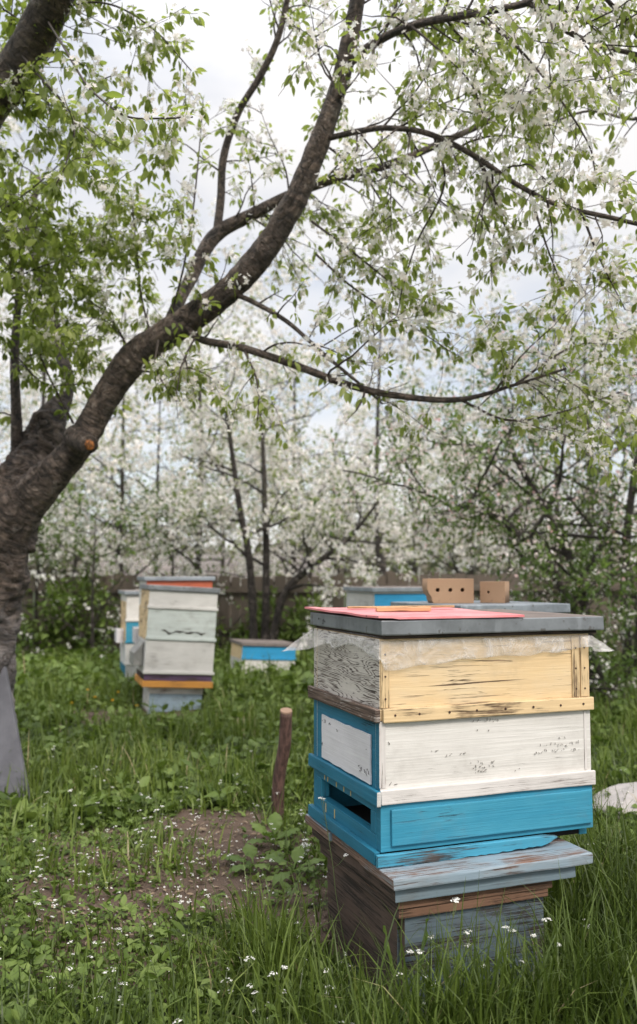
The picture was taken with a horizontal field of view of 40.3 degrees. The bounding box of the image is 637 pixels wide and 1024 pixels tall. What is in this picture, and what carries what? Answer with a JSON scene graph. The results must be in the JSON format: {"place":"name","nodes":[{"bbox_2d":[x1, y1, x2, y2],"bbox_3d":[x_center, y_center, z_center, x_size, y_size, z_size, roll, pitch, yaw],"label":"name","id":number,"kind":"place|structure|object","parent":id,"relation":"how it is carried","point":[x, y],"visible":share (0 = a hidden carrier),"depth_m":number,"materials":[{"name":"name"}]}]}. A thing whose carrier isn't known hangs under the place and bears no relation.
{"place":"outdoors","nodes":[
{"label":"outdoors","id":0,"kind":"place"},
{"bbox_2d":[89,553,337,617],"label":"shed","id":1,"kind":"structure","parent":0,"point":[165,567],"depth_m":17.90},
{"bbox_2d":[0,575,636,1023],"bbox_3d":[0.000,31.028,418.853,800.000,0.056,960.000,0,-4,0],"label":"ground","id":2,"kind":"structure","parent":0,"point":[218,881],"depth_m":2.42,"materials":[{"name":"soil"}]},
{"bbox_2d":[0,666,29,799],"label":"leaning board","id":3,"kind":"object","parent":2,"relation":"on","point":[9,737],"visible":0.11,"depth_m":3.37,"materials":[{"name":"wood"}]},
{"bbox_2d":[0,363,92,556],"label":"blossom tree","id":4,"kind":"object","parent":2,"relation":"on","point":[23,392],"visible":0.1,"depth_m":16.21,"materials":[{"name":"white plant"}]},
{"bbox_2d":[0,358,93,513],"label":"blossom tree","id":5,"kind":"object","parent":2,"relation":"on","point":[35,402],"visible":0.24,"depth_m":11.23,"materials":[{"name":"white plant"}]},
{"bbox_2d":[15,585,86,658],"bbox_3d":[-2.875,1.198,8.604,1.098,0.969,0.974,-1,-4,9],"label":"shrub","id":6,"kind":"object","parent":2,"relation":"on","point":[39,637],"visible":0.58,"depth_m":8.45,"materials":[{"name":"green plant"}]},
{"bbox_2d":[16,472,94,660],"bbox_3d":[-2.830,0.543,8.430,1.508,2.268,1.527,-4,-6,42],"label":"garden bush","id":7,"kind":"object","parent":2,"relation":"on","point":[43,538],"visible":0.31,"depth_m":8.54,"materials":[{"name":"green plant"}]},
{"bbox_2d":[34,568,106,654],"bbox_3d":[-2.483,1.057,8.659,0.658,1.004,0.986,0,-4,0],"label":"shrub","id":8,"kind":"object","parent":2,"relation":"on","point":[67,614],"visible":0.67,"depth_m":8.52,"materials":[{"name":"green plant"}]},
{"bbox_2d":[69,789,76,835],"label":"flowering weed","id":9,"kind":"object","parent":2,"relation":"on","point":[73,808],"visible":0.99,"depth_m":2.91,"materials":[{"name":"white plant"}]},
{"bbox_2d":[0,65,189,586],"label":"blossom tree","id":10,"kind":"object","parent":2,"relation":"on","point":[11,126],"visible":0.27,"depth_m":9.56,"materials":[{"name":"white plant"}]},
{"bbox_2d":[69,571,120,654],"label":"shrub","id":11,"kind":"object","parent":2,"relation":"on","point":[103,621],"visible":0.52,"depth_m":8.56,"materials":[{"name":"green plant"}]},
{"bbox_2d":[16,475,175,661],"bbox_3d":[-2.118,0.513,8.244,1.583,2.023,1.763,0,-4,0],"label":"garden bush","id":12,"kind":"object","parent":2,"relation":"on","point":[94,557],"visible":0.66,"depth_m":8.29,"materials":[{"name":"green plant"}]},
{"bbox_2d":[1,359,206,603],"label":"blossom tree","id":13,"kind":"object","parent":2,"relation":"on","point":[128,483],"visible":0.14,"depth_m":13.04,"materials":[{"name":"white plant"}]},
{"bbox_2d":[103,769,113,792],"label":"flowering weed","id":14,"kind":"object","parent":2,"relation":"on","point":[109,781],"visible":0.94,"depth_m":3.12,"materials":[{"name":"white plant"}]},
{"bbox_2d":[0,377,243,634],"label":"blossom tree","id":15,"kind":"object","parent":2,"relation":"on","point":[129,439],"visible":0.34,"depth_m":10.28,"materials":[{"name":"white plant"}]},
{"bbox_2d":[115,590,139,682],"bbox_3d":[-1.292,0.966,6.651,0.515,0.730,0.441,1,-4,-18],"label":"beehive","id":16,"kind":"object","parent":2,"relation":"on","point":[130,604],"visible":0.31,"depth_m":6.43,"materials":[{"name":"white wood"}]},
{"bbox_2d":[0,216,260,574],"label":"blossom tree","id":17,"kind":"object","parent":2,"relation":"on","point":[76,410],"visible":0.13,"depth_m":11.27,"materials":[{"name":"white plant"}]},
{"bbox_2d":[117,824,145,840],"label":"broad leaved weed","id":18,"kind":"object","parent":2,"relation":"on","point":[125,829],"visible":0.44,"depth_m":2.90,"materials":[{"name":"green plant"}]},
{"bbox_2d":[23,267,252,583],"bbox_3d":[-2.619,-0.762,12.024,3.416,5.110,3.797,0,-4,0],"label":"blossom tree","id":19,"kind":"object","parent":2,"relation":"on","point":[136,457],"visible":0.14,"depth_m":12.01,"materials":[{"name":"white plant"}]},
{"bbox_2d":[84,471,239,650],"bbox_3d":[-1.489,0.561,8.661,1.300,1.986,2.114,-4,-5,41],"label":"garden bush","id":20,"kind":"object","parent":2,"relation":"on","point":[165,515],"visible":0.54,"depth_m":8.79,"materials":[{"name":"white plant"}]},
{"bbox_2d":[0,803,340,1002],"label":"fallen petals and litter","id":21,"kind":"object","parent":2,"relation":"on","point":[172,881],"visible":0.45,"depth_m":2.44,"materials":[{"name":"white plant"}]},
{"bbox_2d":[132,576,214,698],"bbox_3d":[-0.986,0.852,5.825,0.501,0.838,0.433,1,-4,-18],"label":"beehive","id":22,"kind":"object","parent":2,"relation":"on","point":[195,581],"visible":0.11,"depth_m":5.68,"materials":[{"name":"blue paint"}]},
{"bbox_2d":[129,584,219,713],"bbox_3d":[-0.937,0.870,5.520,0.498,0.800,0.425,5,-5,-18],"label":"beehive","id":23,"kind":"object","parent":2,"relation":"on","point":[174,664],"visible":0.86,"depth_m":5.35,"materials":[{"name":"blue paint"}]},
{"bbox_2d":[177,895,191,937],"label":"flowering weed","id":24,"kind":"object","parent":2,"relation":"on","point":[184,909],"visible":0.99,"depth_m":2.06,"materials":[{"name":"white plant"}]},
{"bbox_2d":[62,198,320,575],"bbox_3d":[-1.628,-1.153,10.361,3.327,5.651,2.782,0,-4,0],"label":"blossom tree","id":25,"kind":"object","parent":2,"relation":"on","point":[257,286],"visible":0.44,"depth_m":10.25,"materials":[{"name":"white plant"}]},
{"bbox_2d":[16,574,370,654],"bbox_3d":[-3.475,1.103,9.116,8.053,0.910,0.137,0,-4,1],"label":"plank fence","id":26,"kind":"object","parent":2,"relation":"on","point":[235,589],"visible":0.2,"depth_m":9.07,"materials":[{"name":"wood"}]},
{"bbox_2d":[128,289,319,585],"bbox_3d":[-1.832,-0.948,14.349,2.601,5.816,3.900,3,-5,-38],"label":"blossom tree","id":27,"kind":"object","parent":2,"relation":"on","point":[223,559],"visible":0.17,"depth_m":14.45,"materials":[{"name":"white plant"}]},
{"bbox_2d":[214,596,274,656],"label":"shrub","id":28,"kind":"object","parent":2,"relation":"on","point":[236,631],"visible":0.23,"depth_m":8.64,"materials":[{"name":"green plant"}]},
{"bbox_2d":[220,844,285,874],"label":"broad leaved weed","id":29,"kind":"object","parent":2,"relation":"on","point":[251,850],"visible":0.94,"depth_m":2.52,"materials":[{"name":"green plant"}]},
{"bbox_2d":[230,639,297,672],"bbox_3d":[-0.479,1.250,7.408,0.485,0.295,0.426,5,-5,-19],"label":"beehive","id":30,"kind":"object","parent":2,"relation":"on","point":[281,651],"visible":0.65,"depth_m":7.24,"materials":[{"name":"white paint"}]},
{"bbox_2d":[245,812,299,846],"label":"broad leaved weed","id":31,"kind":"object","parent":2,"relation":"on","point":[275,818],"visible":0.93,"depth_m":2.74,"materials":[{"name":"green plant"}]},
{"bbox_2d":[134,317,424,646],"bbox_3d":[-0.318,-0.172,8.373,2.897,3.422,2.492,0,-4,0],"label":"plum tree","id":32,"kind":"object","parent":2,"relation":"on","point":[302,521],"visible":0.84,"depth_m":8.32,"materials":[{"name":"white plant"}]},
{"bbox_2d":[271,708,291,819],"bbox_3d":[-0.128,0.900,2.982,0.051,0.463,0.165,1,-4,-18],"label":"wooden post","id":33,"kind":"object","parent":2,"relation":"on","point":[283,753],"visible":0.88,"depth_m":2.96,"materials":[{"name":"brown wood"}]},
{"bbox_2d":[245,582,322,653],"bbox_3d":[-0.270,1.152,8.667,1.039,0.897,0.818,2,-5,-24],"label":"shrub","id":34,"kind":"object","parent":2,"relation":"on","point":[285,636],"visible":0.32,"depth_m":8.65,"materials":[{"name":"green plant"}]},
{"bbox_2d":[166,386,403,610],"bbox_3d":[-0.320,0.066,10.573,2.498,3.250,2.708,-2,-5,24],"label":"blossom tree","id":35,"kind":"object","parent":2,"relation":"on","point":[274,571],"visible":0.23,"depth_m":10.72,"materials":[{"name":"white plant"}]},
{"bbox_2d":[266,845,325,885],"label":"broad leaved weed","id":36,"kind":"object","parent":2,"relation":"on","point":[296,854],"visible":0.91,"depth_m":2.46,"materials":[{"name":"green plant"}]},
{"bbox_2d":[165,257,429,611],"bbox_3d":[-0.198,-0.968,11.630,3.212,5.463,3.275,2,-5,-26],"label":"blossom tree","id":37,"kind":"object","parent":2,"relation":"on","point":[250,388],"visible":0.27,"depth_m":11.55,"materials":[{"name":"white plant"}]},
{"bbox_2d":[282,593,320,650],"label":"shrub","id":38,"kind":"object","parent":2,"relation":"on","point":[298,613],"visible":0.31,"depth_m":8.44,"materials":[{"name":"green plant"}]},
{"bbox_2d":[296,843,309,881],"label":"flowering weed","id":39,"kind":"object","parent":2,"relation":"on","point":[299,861],"visible":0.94,"depth_m":2.41,"materials":[{"name":"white plant"}]},
{"bbox_2d":[217,350,403,573],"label":"blossom tree","id":40,"kind":"object","parent":2,"relation":"on","point":[297,390],"visible":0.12,"depth_m":16.93,"materials":[{"name":"white plant"}]},
{"bbox_2d":[0,737,628,1023],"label":"white flowers","id":41,"kind":"object","parent":2,"relation":"on","point":[229,970],"visible":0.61,"depth_m":2.24,"materials":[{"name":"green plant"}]},
{"bbox_2d":[0,640,636,1023],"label":"ground cover","id":42,"kind":"object","parent":2,"relation":"on","point":[13,961],"visible":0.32,"depth_m":2.91,"materials":[{"name":"green plant"}]},
{"bbox_2d":[0,0,636,723],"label":"cherry tree","id":43,"kind":"object","parent":2,"relation":"on","point":[44,462],"visible":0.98,"depth_m":2.99,"materials":[{"name":"green plant"}]},
{"bbox_2d":[0,634,636,1023],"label":"grass","id":44,"kind":"structure","parent":2,"relation":"on","point":[546,993],"depth_m":1.91,"materials":[{"name":"green plant"}]},
{"bbox_2d":[28,495,636,586],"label":"distant wood","id":45,"kind":"object","parent":2,"relation":"on","point":[425,565],"visible":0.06,"depth_m":47.15,"materials":[{"name":"green plant"}]},
{"bbox_2d":[318,797,348,965],"bbox_3d":[0.031,0.822,1.897,0.020,0.374,0.115,3,-5,-36],"label":"flowering weed","id":46,"kind":"object","parent":2,"relation":"on","point":[333,868],"visible":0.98,"depth_m":1.89,"materials":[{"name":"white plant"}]},
{"bbox_2d":[242,384,430,596],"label":"blossom tree","id":47,"kind":"object","parent":2,"relation":"on","point":[363,409],"visible":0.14,"depth_m":12.93,"materials":[{"name":"white plant"}]},
{"bbox_2d":[344,521,407,574],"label":"stunted tree","id":48,"kind":"object","parent":2,"relation":"on","point":[381,566],"visible":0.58,"depth_m":9.58,"materials":[{"name":"white plant"}]},
{"bbox_2d":[208,246,547,575],"bbox_3d":[0.715,-0.896,10.835,3.734,5.208,3.974,0,-4,0],"label":"blossom tree","id":49,"kind":"object","parent":2,"relation":"on","point":[447,369],"visible":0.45,"depth_m":10.56,"materials":[{"name":"white plant"}]},
{"bbox_2d":[343,586,426,605],"bbox_3d":[0.462,0.784,4.533,0.553,0.786,0.453,1,-4,-17],"label":"beehive","id":50,"kind":"object","parent":2,"relation":"on","point":[371,595],"visible":0.14,"depth_m":4.33,"materials":[{"name":"blue wood"}]},
{"bbox_2d":[333,377,475,576],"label":"blossom tree","id":51,"kind":"object","parent":2,"relation":"on","point":[414,568],"visible":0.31,"depth_m":14.74,"materials":[{"name":"white plant"}]},
{"bbox_2d":[383,918,428,1005],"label":"grass tuft","id":52,"kind":"object","parent":2,"relation":"on","point":[388,951],"visible":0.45,"depth_m":1.65,"materials":[{"name":"green plant"}]},
{"bbox_2d":[397,949,424,1010],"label":"flowering weed","id":53,"kind":"object","parent":2,"relation":"on","point":[419,953],"visible":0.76,"depth_m":1.60,"materials":[{"name":"white plant"}]},
{"bbox_2d":[428,897,459,990],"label":"flowering weed","id":54,"kind":"object","parent":2,"relation":"on","point":[456,900],"visible":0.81,"depth_m":1.63,"materials":[{"name":"white plant"}]},
{"bbox_2d":[305,814,592,1011],"bbox_3d":[0.273,0.866,1.967,0.468,0.278,0.503,2,-4,-20],"label":"hive stand","id":55,"kind":"object","parent":2,"relation":"on","point":[365,887],"visible":0.53,"depth_m":1.77,"materials":[{"name":"grey paint"}]},
{"bbox_2d":[308,609,603,868],"bbox_3d":[0.305,0.486,2.034,0.558,0.493,0.429,2,-4,-20],"label":"beehive","id":56,"kind":"object","parent":55,"relation":"on","point":[435,740],"visible":0.98,"depth_m":1.85,"materials":[{"name":"blue paint"}]},
{"bbox_2d":[305,607,523,618],"bbox_3d":[0.214,0.232,2.026,0.364,0.010,0.451,2,-4,-20],"label":"pink board","id":57,"kind":"object","parent":56,"relation":"on","point":[440,612],"visible":0.78,"depth_m":1.90,"materials":[{"name":"pink wood"}]},
{"bbox_2d":[347,605,454,608],"bbox_3d":[0.199,0.230,2.103,0.260,0.007,0.023,0,-4,-3],"label":"wooden stick","id":58,"kind":"object","parent":57,"relation":"on","point":[358,607],"visible":0.78,"depth_m":2.09,"materials":[{"name":"brown wood"}]},
{"bbox_2d":[376,607,430,610],"bbox_3d":[0.196,0.225,2.014,0.126,0.010,0.028,0,-4,-3],"label":"wooden stick","id":59,"kind":"object","parent":57,"relation":"on","point":[403,608],"visible":1,"depth_m":2.00,"materials":[{"name":"brown wood"}]},
{"bbox_2d":[331,418,566,599],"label":"blossom tree","id":60,"kind":"object","parent":2,"relation":"on","point":[409,536],"visible":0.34,"depth_m":10.43,"materials":[{"name":"white plant"}]},
{"bbox_2d":[308,291,636,695],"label":"apple tree","id":61,"kind":"object","parent":2,"relation":"on","point":[536,552],"visible":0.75,"depth_m":5.84,"materials":[{"name":"white plant"}]},
{"bbox_2d":[464,929,484,985],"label":"flowering weed","id":62,"kind":"object","parent":2,"relation":"on","point":[466,932],"visible":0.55,"depth_m":1.64,"materials":[{"name":"white plant"}]},
{"bbox_2d":[365,367,584,578],"bbox_3d":[3.057,-0.280,16.458,4.473,4.784,2.718,0,-4,0],"label":"blossom tree","id":63,"kind":"object","parent":2,"relation":"on","point":[488,407],"visible":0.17,"depth_m":16.25,"materials":[{"name":"white plant"}]},
{"bbox_2d":[390,600,569,612],"bbox_3d":[0.560,0.694,3.038,0.448,0.751,0.449,2,-5,-25],"label":"beehive","id":64,"kind":"object","parent":2,"relation":"on","point":[540,607],"visible":0.04,"depth_m":2.92,"materials":[{"name":"grey wood"}]},
{"bbox_2d":[422,579,473,602],"bbox_3d":[0.452,0.276,3.042,0.162,0.084,0.102,0,-4,-3],"label":"perforated brick","id":65,"kind":"object","parent":64,"relation":"on","point":[448,590],"visible":1,"depth_m":2.99,"materials":[{"name":"ceramic"}]},
{"bbox_2d":[480,581,508,602],"bbox_3d":[0.624,0.283,3.071,0.087,0.074,0.087,-2,-4,22],"label":"perforated brick","id":66,"kind":"object","parent":64,"relation":"on","point":[494,591],"visible":1,"depth_m":3.03,"materials":[{"name":"ceramic"}]},
{"bbox_2d":[375,571,636,652],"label":"plank fence","id":67,"kind":"object","parent":2,"relation":"on","point":[388,578],"visible":0.24,"depth_m":8.86,"materials":[{"name":"wood"}]},
{"bbox_2d":[501,926,523,982],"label":"flowering weed","id":68,"kind":"object","parent":2,"relation":"on","point":[511,942],"visible":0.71,"depth_m":1.62,"materials":[{"name":"white plant"}]},
{"bbox_2d":[409,386,624,597],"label":"blossom tree","id":69,"kind":"object","parent":2,"relation":"on","point":[433,476],"visible":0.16,"depth_m":13.03,"materials":[{"name":"white plant"}]},
{"bbox_2d":[417,185,636,574],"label":"blossom tree","id":70,"kind":"object","parent":2,"relation":"on","point":[627,238],"visible":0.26,"depth_m":10.05,"materials":[{"name":"white plant"}]},
{"bbox_2d":[530,917,560,955],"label":"flowering weed","id":71,"kind":"object","parent":2,"relation":"on","point":[534,935],"visible":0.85,"depth_m":1.62,"materials":[{"name":"white plant"}]},
{"bbox_2d":[471,539,620,659],"bbox_3d":[1.885,0.868,7.634,1.456,1.567,1.400,3,-5,-38],"label":"bush","id":72,"kind":"object","parent":2,"relation":"on","point":[536,581],"visible":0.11,"depth_m":7.57,"materials":[{"name":"green plant"}]},
{"bbox_2d":[481,237,636,572],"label":"cream tree","id":73,"kind":"object","parent":2,"relation":"on","point":[583,375],"visible":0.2,"depth_m":10.38,"materials":[{"name":"white plant"}]},
{"bbox_2d":[505,520,636,715],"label":"bush","id":74,"kind":"object","parent":2,"relation":"on","point":[616,637],"visible":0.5,"depth_m":5.37,"materials":[{"name":"green plant"}]},
{"bbox_2d":[507,304,636,559],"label":"blossom tree","id":75,"kind":"object","parent":2,"relation":"on","point":[632,407],"visible":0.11,"depth_m":11.90,"materials":[{"name":"white plant"}]},
{"bbox_2d":[551,461,636,671],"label":"bush","id":76,"kind":"object","parent":2,"relation":"on","point":[600,568],"visible":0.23,"depth_m":6.78,"materials":[{"name":"green plant"}]},
{"bbox_2d":[588,509,636,678],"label":"bush","id":77,"kind":"object","parent":2,"relation":"on","point":[623,599],"visible":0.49,"depth_m":5.90,"materials":[{"name":"green plant"}]},
{"bbox_2d":[593,782,636,825],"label":"pale stone","id":78,"kind":"object","parent":2,"relation":"on","point":[621,789],"visible":0.52,"depth_m":3.06,"materials":[{"name":"stone"}]},
{"bbox_2d":[0,0,636,572],"label":"sky","id":79,"kind":"structure","parent":0,"point":[217,46],"materials":[{"name":"white"}]}
]}

